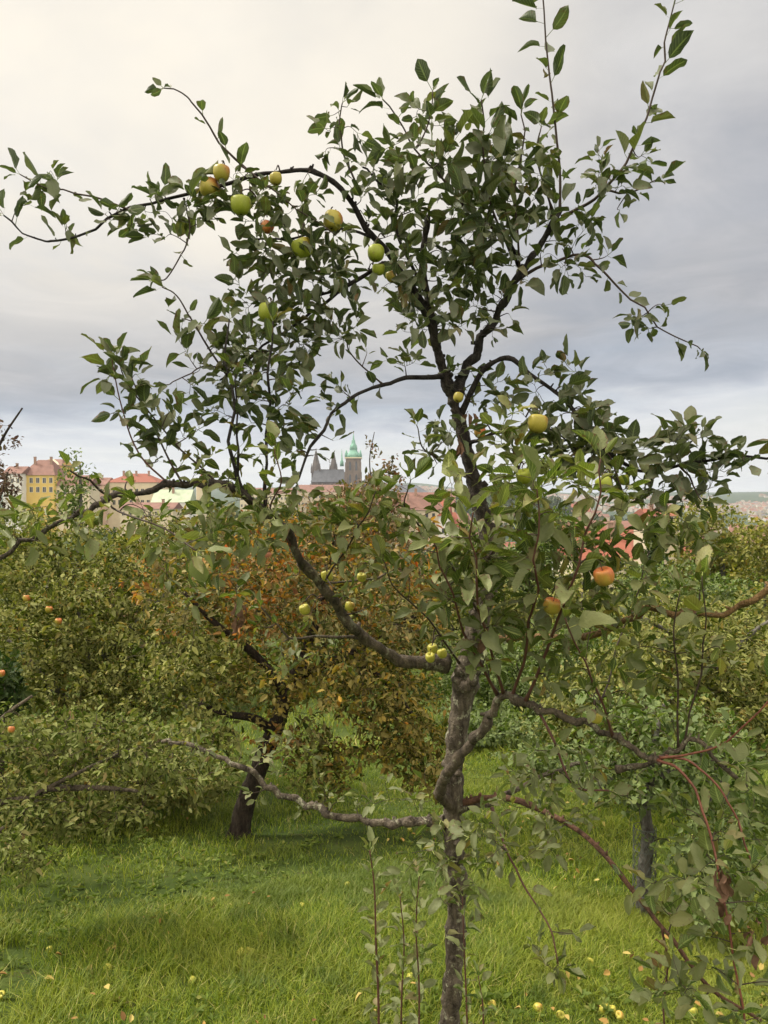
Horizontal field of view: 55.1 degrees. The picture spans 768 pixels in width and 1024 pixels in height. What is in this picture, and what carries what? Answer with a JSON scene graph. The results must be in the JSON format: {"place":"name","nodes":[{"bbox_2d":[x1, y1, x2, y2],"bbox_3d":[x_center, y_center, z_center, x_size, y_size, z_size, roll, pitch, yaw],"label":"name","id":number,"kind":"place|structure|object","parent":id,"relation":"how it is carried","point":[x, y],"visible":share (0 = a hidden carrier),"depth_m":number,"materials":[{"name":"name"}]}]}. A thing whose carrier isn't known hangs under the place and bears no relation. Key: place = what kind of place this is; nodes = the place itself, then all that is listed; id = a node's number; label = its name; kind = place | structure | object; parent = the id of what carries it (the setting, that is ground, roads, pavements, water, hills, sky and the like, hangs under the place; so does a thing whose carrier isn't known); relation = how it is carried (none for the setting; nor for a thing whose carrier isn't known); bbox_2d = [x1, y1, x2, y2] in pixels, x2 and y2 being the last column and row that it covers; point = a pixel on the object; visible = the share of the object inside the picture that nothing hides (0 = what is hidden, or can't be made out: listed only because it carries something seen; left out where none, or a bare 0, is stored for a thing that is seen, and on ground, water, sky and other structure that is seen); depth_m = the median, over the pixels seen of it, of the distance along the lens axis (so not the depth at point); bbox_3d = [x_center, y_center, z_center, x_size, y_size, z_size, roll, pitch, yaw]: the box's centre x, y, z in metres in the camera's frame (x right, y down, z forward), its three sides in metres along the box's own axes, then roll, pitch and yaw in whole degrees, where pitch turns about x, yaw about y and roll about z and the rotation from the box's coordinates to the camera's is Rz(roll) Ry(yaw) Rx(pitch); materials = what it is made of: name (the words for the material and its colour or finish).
{"place":"outdoors","nodes":[
{"label":"outdoors","id":0,"kind":"place"},
{"bbox_2d":[0,483,767,1023],"bbox_3d":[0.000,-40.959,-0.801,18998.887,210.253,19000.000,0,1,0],"label":"ground","id":1,"kind":"structure","parent":0,"point":[94,885],"depth_m":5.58,"materials":[{"name":"plant"}]},
{"bbox_2d":[0,408,23,583],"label":"plum tree","id":2,"kind":"object","parent":1,"relation":"on","point":[4,484],"visible":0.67,"depth_m":10.97,"materials":[{"name":"brown plant"}]},
{"bbox_2d":[2,463,29,533],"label":"townhouse","id":3,"kind":"structure","parent":1,"relation":"on","point":[22,471],"depth_m":345.29,"materials":[{"name":"white paint"}]},
{"bbox_2d":[0,643,35,823],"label":"shrub","id":4,"kind":"object","parent":1,"relation":"on","point":[16,689],"visible":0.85,"depth_m":6.24,"materials":[{"name":"green plant"}]},
{"bbox_2d":[0,568,53,623],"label":"orchard tree","id":5,"kind":"object","parent":1,"relation":"on","point":[32,583],"visible":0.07,"depth_m":33.91,"materials":[{"name":"green plant"}]},
{"bbox_2d":[26,457,67,536],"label":"palace","id":6,"kind":"structure","parent":1,"relation":"on","point":[41,476],"depth_m":349.94,"materials":[{"name":"yellow paint"}]},
{"bbox_2d":[31,562,71,605],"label":"orchard tree","id":7,"kind":"object","parent":1,"relation":"on","point":[49,582],"visible":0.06,"depth_m":49.84,"materials":[{"name":"green plant"}]},
{"bbox_2d":[0,574,110,697],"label":"orchard tree","id":8,"kind":"object","parent":1,"relation":"on","point":[43,640],"visible":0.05,"depth_m":17.63,"materials":[{"name":"green plant"}]},
{"bbox_2d":[48,459,73,474],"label":"palace","id":9,"kind":"structure","parent":1,"relation":"on","point":[59,462],"depth_m":377.73,"materials":[{"name":"orange paint"}]},
{"bbox_2d":[53,447,97,568],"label":"poplar","id":10,"kind":"object","parent":1,"relation":"on","point":[76,503],"visible":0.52,"depth_m":59.80,"materials":[{"name":"green plant"}]},
{"bbox_2d":[56,472,100,535],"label":"townhouse","id":11,"kind":"structure","parent":1,"relation":"on","point":[94,494],"depth_m":352.28,"materials":[{"name":"beige paint"}]},
{"bbox_2d":[99,478,112,529],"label":"townhouse","id":12,"kind":"structure","parent":1,"relation":"on","point":[105,481],"depth_m":396.43,"materials":[{"name":"beige paint"}]},
{"bbox_2d":[0,695,252,895],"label":"apple tree","id":13,"kind":"object","parent":1,"relation":"on","point":[139,763],"visible":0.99,"depth_m":3.87,"materials":[{"name":"green plant"}]},
{"bbox_2d":[8,724,14,732],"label":"apple","id":14,"kind":"object","parent":13,"relation":"hanging from","point":[11,729],"visible":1,"depth_m":3.61,"materials":[{"name":"food"}]},
{"bbox_2d":[0,503,266,826],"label":"apple tree","id":15,"kind":"object","parent":1,"relation":"on","point":[96,676],"visible":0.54,"depth_m":7.49,"materials":[{"name":"green plant"}]},
{"bbox_2d":[23,595,29,601],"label":"apple","id":16,"kind":"object","parent":15,"relation":"hanging from","point":[26,598],"visible":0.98,"depth_m":6.99,"materials":[{"name":"food"}]},
{"bbox_2d":[45,606,52,612],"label":"apple","id":17,"kind":"object","parent":15,"relation":"hanging from","point":[48,609],"visible":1,"depth_m":7.00,"materials":[{"name":"food"}]},
{"bbox_2d":[55,618,61,624],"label":"apple","id":18,"kind":"object","parent":15,"relation":"hanging from","point":[58,621],"visible":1,"depth_m":6.90,"materials":[{"name":"food"}]},
{"bbox_2d":[108,471,168,531],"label":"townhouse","id":19,"kind":"structure","parent":1,"relation":"on","point":[143,481],"depth_m":400.04,"materials":[{"name":"beige paint"}]},
{"bbox_2d":[86,538,196,658],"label":"broadleaf tree","id":20,"kind":"object","parent":1,"relation":"on","point":[141,646],"visible":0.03,"depth_m":21.40,"materials":[{"name":"green plant"}]},
{"bbox_2d":[119,499,182,545],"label":"townhouse","id":21,"kind":"structure","parent":1,"relation":"on","point":[170,505],"depth_m":300.26,"materials":[{"name":"beige paint"}]},
{"bbox_2d":[151,487,196,530],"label":"townhouse","id":22,"kind":"structure","parent":1,"relation":"on","point":[181,497],"depth_m":332.90,"materials":[{"name":"white paint"}]},
{"bbox_2d":[101,578,257,708],"bbox_3d":[-4.873,3.120,16.918,3.609,3.338,3.398,1,1,39],"label":"orchard tree","id":23,"kind":"object","parent":1,"relation":"on","point":[172,638],"visible":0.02,"depth_m":16.85,"materials":[{"name":"green plant"}]},
{"bbox_2d":[196,473,206,529],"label":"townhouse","id":24,"kind":"structure","parent":1,"relation":"on","point":[199,493],"depth_m":417.41,"materials":[{"name":"beige paint"}]},
{"bbox_2d":[164,547,310,688],"bbox_3d":[-3.990,2.754,19.635,4.341,4.374,3.506,0,1,0],"label":"broadleaf tree","id":25,"kind":"object","parent":1,"relation":"on","point":[275,612],"visible":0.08,"depth_m":19.53,"materials":[{"name":"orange plant"}]},
{"bbox_2d":[223,563,294,649],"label":"orchard tree","id":26,"kind":"object","parent":1,"relation":"on","point":[265,622],"visible":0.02,"depth_m":31.47,"materials":[{"name":"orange plant"}]},
{"bbox_2d":[240,487,296,514],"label":"palace","id":27,"kind":"structure","parent":1,"relation":"on","point":[243,503],"depth_m":899.95,"materials":[{"name":"beige paint"}]},
{"bbox_2d":[91,467,466,840],"bbox_3d":[-0.827,1.210,6.303,3.172,3.213,2.527,0,1,-18],"label":"apple tree","id":28,"kind":"object","parent":1,"relation":"on","point":[294,685],"visible":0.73,"depth_m":5.94,"materials":[{"name":"green plant"}]},
{"bbox_2d":[267,583,371,672],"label":"orchard tree","id":29,"kind":"object","parent":1,"relation":"on","point":[336,641],"visible":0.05,"depth_m":24.02,"materials":[{"name":"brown plant"}]},
{"bbox_2d":[297,484,344,513],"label":"palace","id":30,"kind":"structure","parent":1,"relation":"on","point":[308,488],"depth_m":940.19,"materials":[{"name":"beige paint"}]},
{"bbox_2d":[311,432,374,486],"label":"cathedral","id":31,"kind":"structure","parent":1,"relation":"on","point":[333,474],"depth_m":1031.39,"materials":[{"name":"stone"}]},
{"bbox_2d":[280,432,430,721],"bbox_3d":[-0.680,1.345,15.016,3.547,5.949,3.017,0,1,0],"label":"tree","id":32,"kind":"object","parent":1,"relation":"on","point":[394,501],"visible":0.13,"depth_m":14.91,"materials":[{"name":"green plant"}]},
{"bbox_2d":[357,826,396,1023],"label":"sucker shoot","id":33,"kind":"object","parent":1,"relation":"on","point":[376,976],"visible":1,"depth_m":2.57,"materials":[{"name":"green plant"}]},
{"bbox_2d":[0,744,764,1023],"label":"fallen leaves","id":34,"kind":"object","parent":1,"relation":"on","point":[602,1019],"visible":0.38,"depth_m":3.42,"materials":[{"name":"yellow plant"}]},
{"bbox_2d":[0,491,765,596],"bbox_3d":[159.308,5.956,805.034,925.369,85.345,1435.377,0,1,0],"label":"woods","id":35,"kind":"object","parent":1,"relation":"on","point":[555,500],"visible":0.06,"depth_m":633.37,"materials":[{"name":"green plant"}]},
{"bbox_2d":[0,0,767,1023],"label":"apple tree","id":36,"kind":"object","parent":1,"relation":"on","point":[470,200],"visible":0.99,"depth_m":2.47,"materials":[{"name":"green plant"}]},
{"bbox_2d":[199,176,218,199],"bbox_3d":[-0.613,-1.143,2.582,0.069,0.088,0.070,-8,-20,6],"label":"apple","id":37,"kind":"object","parent":36,"relation":"attached to","point":[206,188],"visible":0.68,"depth_m":2.55,"materials":[{"name":"food"}]},
{"bbox_2d":[213,160,229,181],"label":"apple","id":38,"kind":"object","parent":36,"relation":"attached to","point":[222,170],"visible":0.84,"depth_m":2.54,"materials":[{"name":"food"}]},
{"bbox_2d":[230,190,250,215],"bbox_3d":[-0.495,-1.068,2.538,0.070,0.086,0.066,-3,4,-25],"label":"apple","id":39,"kind":"object","parent":36,"relation":"hanging from","point":[240,204],"visible":1,"depth_m":2.52,"materials":[{"name":"food"}]},
{"bbox_2d":[261,218,273,233],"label":"apple","id":40,"kind":"object","parent":36,"relation":"hanging from","point":[266,229],"visible":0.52,"depth_m":2.56,"materials":[{"name":"food"}]},
{"bbox_2d":[258,298,277,321],"bbox_3d":[-0.391,-0.684,2.488,0.066,0.081,0.062,11,0,-34],"label":"apple","id":41,"kind":"object","parent":36,"relation":"hanging from","point":[263,313],"visible":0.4,"depth_m":2.46,"materials":[{"name":"food"}]},
{"bbox_2d":[269,170,281,185],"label":"apple","id":42,"kind":"object","parent":36,"relation":"hanging from","point":[275,178],"visible":1,"depth_m":2.58,"materials":[{"name":"food"}]},
{"bbox_2d":[291,232,312,257],"bbox_3d":[-0.288,-0.928,2.561,0.074,0.094,0.075,-18,11,10],"label":"apple","id":43,"kind":"object","parent":36,"relation":"hanging from","point":[295,244],"visible":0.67,"depth_m":2.54,"materials":[{"name":"food"}]},
{"bbox_2d":[299,601,309,614],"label":"apple","id":44,"kind":"object","parent":36,"relation":"hanging from","point":[304,609],"visible":1,"depth_m":2.59,"materials":[{"name":"food"}]},
{"bbox_2d":[321,566,332,581],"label":"apple","id":45,"kind":"object","parent":36,"relation":"attached to","point":[323,575],"visible":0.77,"depth_m":2.54,"materials":[{"name":"food"}]},
{"bbox_2d":[323,209,342,231],"bbox_3d":[-0.179,-1.037,2.603,0.071,0.088,0.069,19,-21,-32],"label":"apple","id":46,"kind":"object","parent":36,"relation":"attached to","point":[338,219],"visible":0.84,"depth_m":2.58,"materials":[{"name":"food"}]},
{"bbox_2d":[345,600,354,610],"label":"apple","id":47,"kind":"object","parent":36,"relation":"attached to","point":[349,606],"visible":1,"depth_m":2.61,"materials":[{"name":"food"}]},
{"bbox_2d":[357,572,366,581],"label":"apple","id":48,"kind":"object","parent":36,"relation":"attached to","point":[361,576],"visible":1,"depth_m":2.55,"materials":[{"name":"food"}]},
{"bbox_2d":[368,241,383,261],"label":"apple","id":49,"kind":"object","parent":36,"relation":"hanging from","point":[375,252],"visible":1,"depth_m":2.60,"materials":[{"name":"food"}]},
{"bbox_2d":[372,264,384,275],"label":"apple","id":50,"kind":"object","parent":36,"relation":"hanging from","point":[379,269],"visible":0.99,"depth_m":2.63,"materials":[{"name":"food"}]},
{"bbox_2d":[386,271,394,281],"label":"apple","id":51,"kind":"object","parent":36,"relation":"hanging from","point":[390,275],"visible":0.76,"depth_m":2.67,"materials":[{"name":"food"}]},
{"bbox_2d":[425,650,434,662],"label":"apple","id":52,"kind":"object","parent":36,"relation":"hanging from","point":[430,656],"visible":1,"depth_m":2.60,"materials":[{"name":"food"}]},
{"bbox_2d":[427,641,437,652],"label":"apple","id":53,"kind":"object","parent":36,"relation":"hanging from","point":[434,648],"visible":0.98,"depth_m":2.62,"materials":[{"name":"food"}]},
{"bbox_2d":[437,648,446,658],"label":"apple","id":54,"kind":"object","parent":36,"relation":"hanging from","point":[442,653],"visible":0.98,"depth_m":2.66,"materials":[{"name":"food"}]},
{"bbox_2d":[453,391,463,402],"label":"apple","id":55,"kind":"object","parent":36,"relation":"hanging from","point":[458,397],"visible":1,"depth_m":2.73,"materials":[{"name":"food"}]},
{"bbox_2d":[474,428,485,437],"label":"apple","id":56,"kind":"object","parent":36,"relation":"hanging from","point":[476,433],"visible":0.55,"depth_m":2.68,"materials":[{"name":"food"}]},
{"bbox_2d":[516,465,531,484],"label":"apple","id":57,"kind":"object","parent":36,"relation":"hanging from","point":[523,472],"visible":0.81,"depth_m":2.28,"materials":[{"name":"food"}]},
{"bbox_2d":[527,409,547,432],"bbox_3d":[0.506,-0.299,2.415,0.067,0.082,0.063,9,-4,-25],"label":"apple","id":58,"kind":"object","parent":36,"relation":"attached to","point":[537,423],"visible":1,"depth_m":2.39,"materials":[{"name":"food"}]},
{"bbox_2d":[543,593,560,614],"bbox_3d":[0.504,0.275,2.203,0.054,0.066,0.051,15,17,11],"label":"apple","id":59,"kind":"object","parent":36,"relation":"hanging from","point":[553,607],"visible":0.97,"depth_m":2.19,"materials":[{"name":"food"}]},
{"bbox_2d":[592,713,602,723],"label":"apple","id":60,"kind":"object","parent":36,"relation":"attached to","point":[598,719],"visible":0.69,"depth_m":2.20,"materials":[{"name":"food"}]},
{"bbox_2d":[595,473,611,492],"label":"apple","id":61,"kind":"object","parent":36,"relation":"attached to","point":[607,480],"visible":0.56,"depth_m":2.28,"materials":[{"name":"food"}]},
{"bbox_2d":[593,562,614,585],"bbox_3d":[0.627,0.177,2.102,0.058,0.071,0.054,-13,13,26],"label":"apple","id":62,"kind":"object","parent":36,"relation":"hanging from","point":[603,576],"visible":1,"depth_m":2.08,"materials":[{"name":"food"}]},
{"bbox_2d":[618,473,629,484],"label":"apple","id":63,"kind":"object","parent":36,"relation":"attached to","point":[621,480],"visible":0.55,"depth_m":2.41,"materials":[{"name":"food"}]},
{"bbox_2d":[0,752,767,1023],"bbox_3d":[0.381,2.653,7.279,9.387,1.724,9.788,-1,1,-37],"label":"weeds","id":64,"kind":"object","parent":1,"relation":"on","point":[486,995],"visible":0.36,"depth_m":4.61,"materials":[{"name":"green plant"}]},
{"bbox_2d":[383,877,416,1023],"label":"sucker shoot","id":65,"kind":"object","parent":1,"relation":"on","point":[396,919],"visible":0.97,"depth_m":2.64,"materials":[{"name":"green plant"}]},
{"bbox_2d":[343,571,468,686],"bbox_3d":[0.722,3.313,19.957,3.576,3.514,3.799,0,1,0],"label":"orchard tree","id":66,"kind":"object","parent":1,"relation":"on","point":[409,643],"visible":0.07,"depth_m":19.45,"materials":[{"name":"green plant"}]},
{"bbox_2d":[390,485,426,491],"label":"palace","id":67,"kind":"structure","parent":1,"relation":"on","point":[419,489],"depth_m":805.46,"materials":[{"name":"beige paint"}]},
{"bbox_2d":[376,494,442,551],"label":"townhouse","id":68,"kind":"structure","parent":1,"relation":"on","point":[419,503],"depth_m":305.95,"materials":[{"name":"tile"}]},
{"bbox_2d":[396,858,436,1023],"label":"sucker shoot","id":69,"kind":"object","parent":1,"relation":"on","point":[420,986],"visible":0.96,"depth_m":2.63,"materials":[{"name":"green plant"}]},
{"bbox_2d":[398,488,455,511],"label":"townhouse","id":70,"kind":"structure","parent":1,"relation":"on","point":[415,494],"depth_m":337.41,"materials":[{"name":"tile"}]},
{"bbox_2d":[418,496,451,537],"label":"townhouse","id":71,"kind":"structure","parent":1,"relation":"on","point":[441,525],"depth_m":308.21,"materials":[{"name":"paint"}]},
{"bbox_2d":[385,550,494,679],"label":"broadleaf tree","id":72,"kind":"object","parent":1,"relation":"on","point":[451,628],"visible":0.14,"depth_m":21.98,"materials":[{"name":"green plant"}]},
{"bbox_2d":[452,512,460,528],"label":"townhouse","id":73,"kind":"structure","parent":1,"relation":"on","point":[454,516],"depth_m":320.26,"materials":[{"name":"tile"}]},
{"bbox_2d":[445,883,481,1023],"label":"sucker shoot","id":74,"kind":"object","parent":1,"relation":"on","point":[472,894],"visible":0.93,"depth_m":2.65,"materials":[{"name":"green plant"}]},
{"bbox_2d":[464,959,494,1023],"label":"sucker shoot","id":75,"kind":"object","parent":1,"relation":"on","point":[486,975],"visible":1,"depth_m":2.54,"materials":[{"name":"green plant"}]},
{"bbox_2d":[487,999,496,1009],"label":"apple","id":76,"kind":"object","parent":1,"relation":"on","point":[493,1002],"visible":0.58,"depth_m":3.15,"materials":[{"name":"food"}]},
{"bbox_2d":[459,576,553,656],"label":"orchard tree","id":77,"kind":"object","parent":1,"relation":"on","point":[524,616],"visible":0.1,"depth_m":25.83,"materials":[{"name":"green plant"}]},
{"bbox_2d":[450,505,591,612],"bbox_3d":[5.491,2.791,30.568,5.839,6.400,4.800,-1,1,-41],"label":"broadleaf tree","id":78,"kind":"object","parent":1,"relation":"on","point":[542,547],"visible":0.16,"depth_m":29.94,"materials":[{"name":"green plant"}]},
{"bbox_2d":[408,608,651,773],"bbox_3d":[2.111,2.956,12.121,4.496,2.531,7.031,0,1,23],"label":"apple tree","id":79,"kind":"object","parent":1,"relation":"on","point":[497,732],"visible":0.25,"depth_m":12.19,"materials":[{"name":"green plant"}]},
{"bbox_2d":[533,1002,542,1011],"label":"apple","id":80,"kind":"object","parent":1,"relation":"on","point":[538,1005],"visible":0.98,"depth_m":3.14,"materials":[{"name":"food"}]},
{"bbox_2d":[556,1010,564,1019],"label":"apple","id":81,"kind":"object","parent":1,"relation":"on","point":[560,1014],"visible":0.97,"depth_m":3.09,"materials":[{"name":"food"}]},
{"bbox_2d":[383,485,767,521],"bbox_3d":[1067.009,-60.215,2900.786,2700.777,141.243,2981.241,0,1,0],"label":"city","id":82,"kind":"object","parent":1,"relation":"on","point":[757,508],"visible":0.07,"depth_m":2846.82},
{"bbox_2d":[513,567,649,669],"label":"orchard tree","id":83,"kind":"object","parent":1,"relation":"on","point":[580,598],"visible":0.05,"depth_m":18.97,"materials":[{"name":"green plant"}]},
{"bbox_2d":[577,508,590,518],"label":"townhouse","id":84,"kind":"structure","parent":1,"relation":"on","point":[588,513],"depth_m":1192.81,"materials":[{"name":"paint"}]},
{"bbox_2d":[545,517,631,565],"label":"townhouse","id":85,"kind":"structure","parent":1,"relation":"on","point":[626,523],"depth_m":237.36,"materials":[{"name":"tile"}]},
{"bbox_2d":[534,550,648,632],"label":"broadleaf tree","id":86,"kind":"object","parent":1,"relation":"on","point":[616,574],"visible":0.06,"depth_m":26.30,"materials":[{"name":"green plant"}]},
{"bbox_2d":[556,522,632,592],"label":"palace","id":87,"kind":"structure","parent":1,"relation":"on","point":[621,544],"depth_m":130.67,"materials":[{"name":"beige paint"}]},
{"bbox_2d":[595,513,609,520],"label":"townhouse","id":88,"kind":"structure","parent":1,"relation":"on","point":[607,516],"depth_m":1184.41,"materials":[{"name":"paint"}]},
{"bbox_2d":[585,521,633,547],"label":"townhouse","id":89,"kind":"structure","parent":1,"relation":"on","point":[631,542],"depth_m":216.03,"materials":[{"name":"paint"}]},
{"bbox_2d":[609,1005,615,1014],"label":"apple","id":90,"kind":"object","parent":1,"relation":"on","point":[613,1007],"visible":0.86,"depth_m":3.16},
{"bbox_2d":[615,1010,623,1020],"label":"apple","id":91,"kind":"object","parent":1,"relation":"on","point":[619,1014],"visible":0.99,"depth_m":3.12,"materials":[{"name":"food"}]},
{"bbox_2d":[517,589,767,803],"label":"apple tree","id":92,"kind":"object","parent":1,"relation":"on","point":[724,687],"visible":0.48,"depth_m":6.51,"materials":[{"name":"green plant"}]},
{"bbox_2d":[524,685,767,938],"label":"apple tree","id":93,"kind":"object","parent":1,"relation":"on","point":[655,783],"visible":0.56,"depth_m":4.20,"materials":[{"name":"green plant"}]},
{"bbox_2d":[632,822,656,918],"bbox_3d":[1.536,2.116,4.342,0.134,0.524,0.134,0,1,0],"label":"trunk guard","id":94,"kind":"object","parent":93,"relation":"attached to","point":[634,850],"visible":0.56,"depth_m":4.31,"materials":[{"name":"grey"}]},
{"bbox_2d":[641,522,667,581],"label":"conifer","id":95,"kind":"object","parent":1,"relation":"on","point":[646,551],"visible":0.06,"depth_m":47.85,"materials":[{"name":"green plant"}]},
{"bbox_2d":[633,503,679,569],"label":"townhouse","id":96,"kind":"structure","parent":1,"relation":"on","point":[639,512],"depth_m":193.93,"materials":[{"name":"beige paint"}]},
{"bbox_2d":[594,578,738,695],"bbox_3d":[6.360,3.097,16.113,3.219,3.162,3.419,-1,1,-31],"label":"orchard tree","id":97,"kind":"object","parent":1,"relation":"on","point":[664,603],"visible":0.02,"depth_m":16.16,"materials":[{"name":"green plant"}]},
{"bbox_2d":[614,556,767,630],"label":"broadleaf tree","id":98,"kind":"object","parent":1,"relation":"on","point":[723,590],"visible":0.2,"depth_m":21.79,"materials":[{"name":"green plant"}]},
{"bbox_2d":[657,492,765,594],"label":"broadleaf tree","id":99,"kind":"object","parent":1,"relation":"on","point":[720,567],"visible":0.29,"depth_m":37.32,"materials":[{"name":"green plant"}]},
{"bbox_2d":[706,575,767,696],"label":"orchard tree","id":100,"kind":"object","parent":1,"relation":"on","point":[761,605],"visible":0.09,"depth_m":17.99,"materials":[{"name":"green plant"}]},
{"bbox_2d":[721,511,767,595],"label":"broadleaf tree","id":101,"kind":"object","parent":1,"relation":"on","point":[760,548],"visible":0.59,"depth_m":33.36,"materials":[{"name":"green plant"}]},
{"bbox_2d":[729,525,764,567],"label":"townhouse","id":102,"kind":"structure","parent":1,"relation":"on","point":[731,529],"depth_m":283.08,"materials":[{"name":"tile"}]},
{"bbox_2d":[0,0,767,492],"label":"sky","id":103,"kind":"structure","parent":0,"point":[75,75],"materials":[{"name":"grey"}]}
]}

